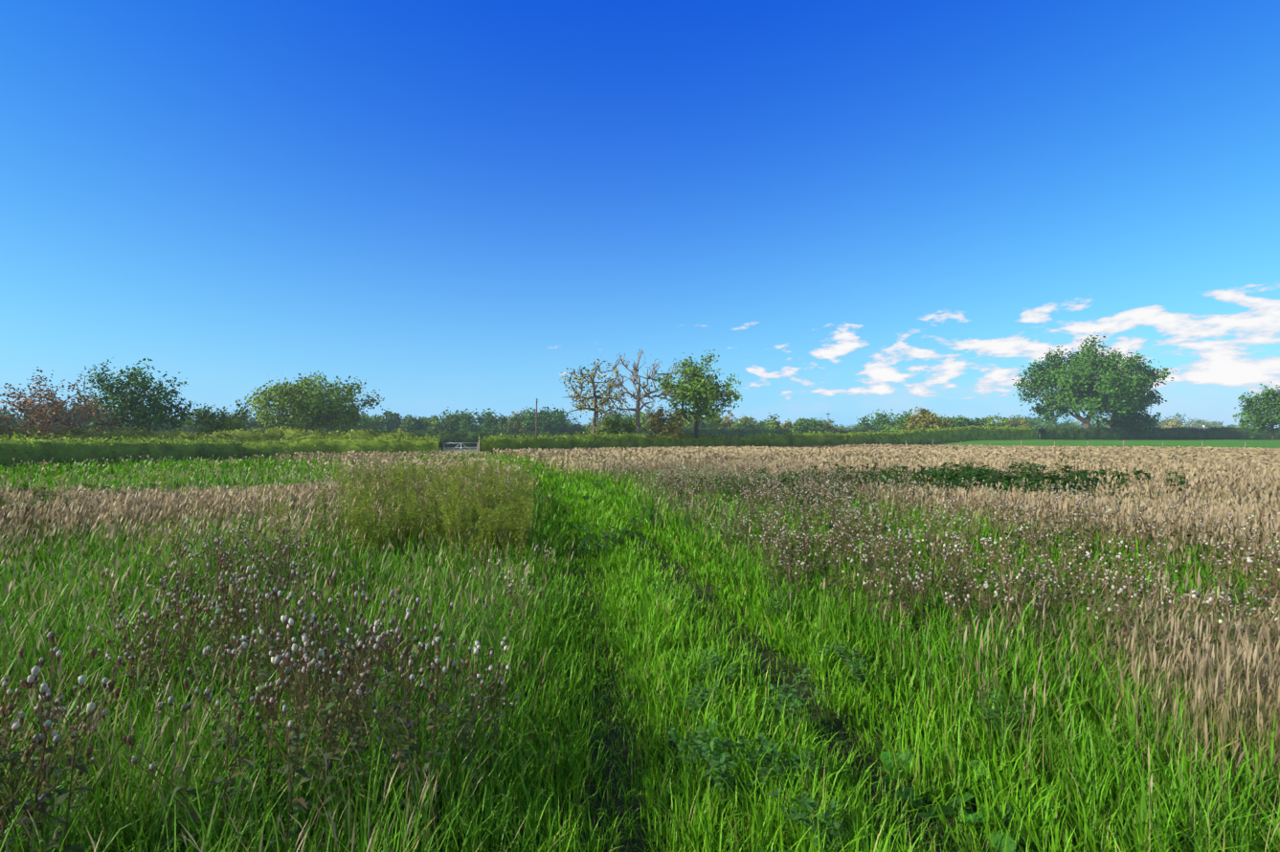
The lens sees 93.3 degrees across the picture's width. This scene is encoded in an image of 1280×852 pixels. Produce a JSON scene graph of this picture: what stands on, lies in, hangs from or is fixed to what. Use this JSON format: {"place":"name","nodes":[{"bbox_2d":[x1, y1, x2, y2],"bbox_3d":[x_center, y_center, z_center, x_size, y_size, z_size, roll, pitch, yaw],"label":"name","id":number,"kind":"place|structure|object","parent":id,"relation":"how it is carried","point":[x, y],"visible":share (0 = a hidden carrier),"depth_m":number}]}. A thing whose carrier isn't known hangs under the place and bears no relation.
{"place":"outdoors","nodes":[
{"label":"outdoors","id":0,"kind":"place"},
{"bbox_2d":[0,439,1279,851],"bbox_3d":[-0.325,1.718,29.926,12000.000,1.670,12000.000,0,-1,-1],"label":"ground","id":1,"kind":"structure","parent":0,"point":[766,658],"depth_m":3.83},
{"bbox_2d":[0,366,120,439],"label":"copse","id":2,"kind":"object","parent":1,"relation":"on","point":[51,418],"visible":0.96,"depth_m":53.56},
{"bbox_2d":[0,431,242,467],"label":"hedge","id":3,"kind":"object","parent":1,"relation":"on","point":[80,455],"depth_m":35.86},
{"bbox_2d":[72,358,196,432],"bbox_3d":[-51.374,-1.761,61.739,10.610,10.035,10.768,0,-1,-1],"label":"copse","id":4,"kind":"object","parent":1,"relation":"on","point":[129,403],"visible":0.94,"depth_m":60.01},
{"bbox_2d":[0,423,430,443],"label":"bush row","id":5,"kind":"object","parent":1,"relation":"on","point":[278,434],"depth_m":57.73},
{"bbox_2d":[180,399,255,435],"bbox_3d":[-43.719,0.302,63.810,6.469,6.044,7.046,0,-1,-1],"label":"bush","id":6,"kind":"object","parent":1,"relation":"on","point":[220,424],"visible":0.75,"depth_m":62.27},
{"bbox_2d":[237,370,384,433],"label":"oak","id":7,"kind":"object","parent":1,"relation":"on","point":[308,406],"visible":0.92,"depth_m":85.52},
{"bbox_2d":[83,427,550,447],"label":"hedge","id":8,"kind":"object","parent":1,"relation":"on","point":[449,441],"depth_m":105.04},
{"bbox_2d":[232,433,440,460],"bbox_3d":[-24.397,1.918,49.539,15.289,2.506,2.492,0,-1,-18],"label":"hedge","id":9,"kind":"object","parent":1,"relation":"on","point":[251,449],"depth_m":48.86},
{"bbox_2d":[440,439,480,453],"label":"field gate","id":10,"kind":"structure","parent":1,"relation":"on","point":[441,448],"depth_m":52.01},
{"bbox_2d":[535,398,538,437],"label":"pole","id":11,"kind":"object","parent":1,"relation":"on","point":[536,418],"visible":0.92,"depth_m":91.70},
{"bbox_2d":[559,356,629,435],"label":"tree","id":12,"kind":"object","parent":1,"relation":"on","point":[595,400],"visible":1,"depth_m":65.28},
{"bbox_2d":[583,414,641,436],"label":"thorn bush","id":13,"kind":"object","parent":1,"relation":"on","point":[613,424],"visible":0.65,"depth_m":67.08},
{"bbox_2d":[0,443,1279,485],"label":"sward","id":14,"kind":"structure","parent":1,"relation":"on","point":[918,454],"depth_m":35.96},
{"bbox_2d":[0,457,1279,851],"bbox_3d":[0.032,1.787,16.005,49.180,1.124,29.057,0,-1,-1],"label":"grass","id":15,"kind":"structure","parent":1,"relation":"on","point":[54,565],"depth_m":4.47},
{"bbox_2d":[0,448,1279,851],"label":"meadow herbs","id":16,"kind":"object","parent":1,"relation":"on","point":[450,517],"visible":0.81,"depth_m":4.62},
{"bbox_2d":[596,348,687,435],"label":"bare ash","id":17,"kind":"object","parent":1,"relation":"on","point":[639,398],"visible":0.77,"depth_m":67.63},
{"bbox_2d":[633,398,689,439],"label":"thorn bush","id":18,"kind":"object","parent":1,"relation":"on","point":[669,427],"visible":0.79,"depth_m":68.37},
{"bbox_2d":[651,349,742,437],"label":"tree","id":19,"kind":"object","parent":1,"relation":"on","point":[699,392],"visible":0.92,"depth_m":68.33},
{"bbox_2d":[477,425,1036,454],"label":"hedge","id":20,"kind":"object","parent":1,"relation":"on","point":[607,442],"depth_m":75.72},
{"bbox_2d":[675,426,879,437],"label":"hedge","id":21,"kind":"object","parent":1,"relation":"on","point":[730,432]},
{"bbox_2d":[903,405,951,431],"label":"yellow bush","id":22,"kind":"object","parent":1,"relation":"on","point":[923,419],"visible":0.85,"depth_m":125.31},
{"bbox_2d":[879,440,1279,448],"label":"stock fence","id":23,"kind":"object","parent":1,"relation":"on","point":[1054,443],"visible":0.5,"depth_m":73.32},
{"bbox_2d":[1011,332,1176,428],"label":"oak","id":24,"kind":"object","parent":1,"relation":"on","point":[1079,382],"visible":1,"depth_m":137.26},
{"bbox_2d":[947,537,1279,806],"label":"dry grass","id":25,"kind":"structure","parent":1,"relation":"on","point":[1225,659],"depth_m":3.91},
{"bbox_2d":[1037,426,1279,440],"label":"hedge","id":26,"kind":"object","parent":1,"relation":"on","point":[1150,436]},
{"bbox_2d":[1232,381,1279,440],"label":"tree","id":27,"kind":"object","parent":1,"relation":"on","point":[1261,416],"visible":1,"depth_m":122.63},
{"bbox_2d":[0,0,1279,427],"label":"sky","id":28,"kind":"structure","parent":0,"point":[861,208]},
{"bbox_2d":[1092,388,1167,436],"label":"bush","id":29,"kind":"object","parent":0,"point":[1144,422],"visible":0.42,"depth_m":142.28}
]}

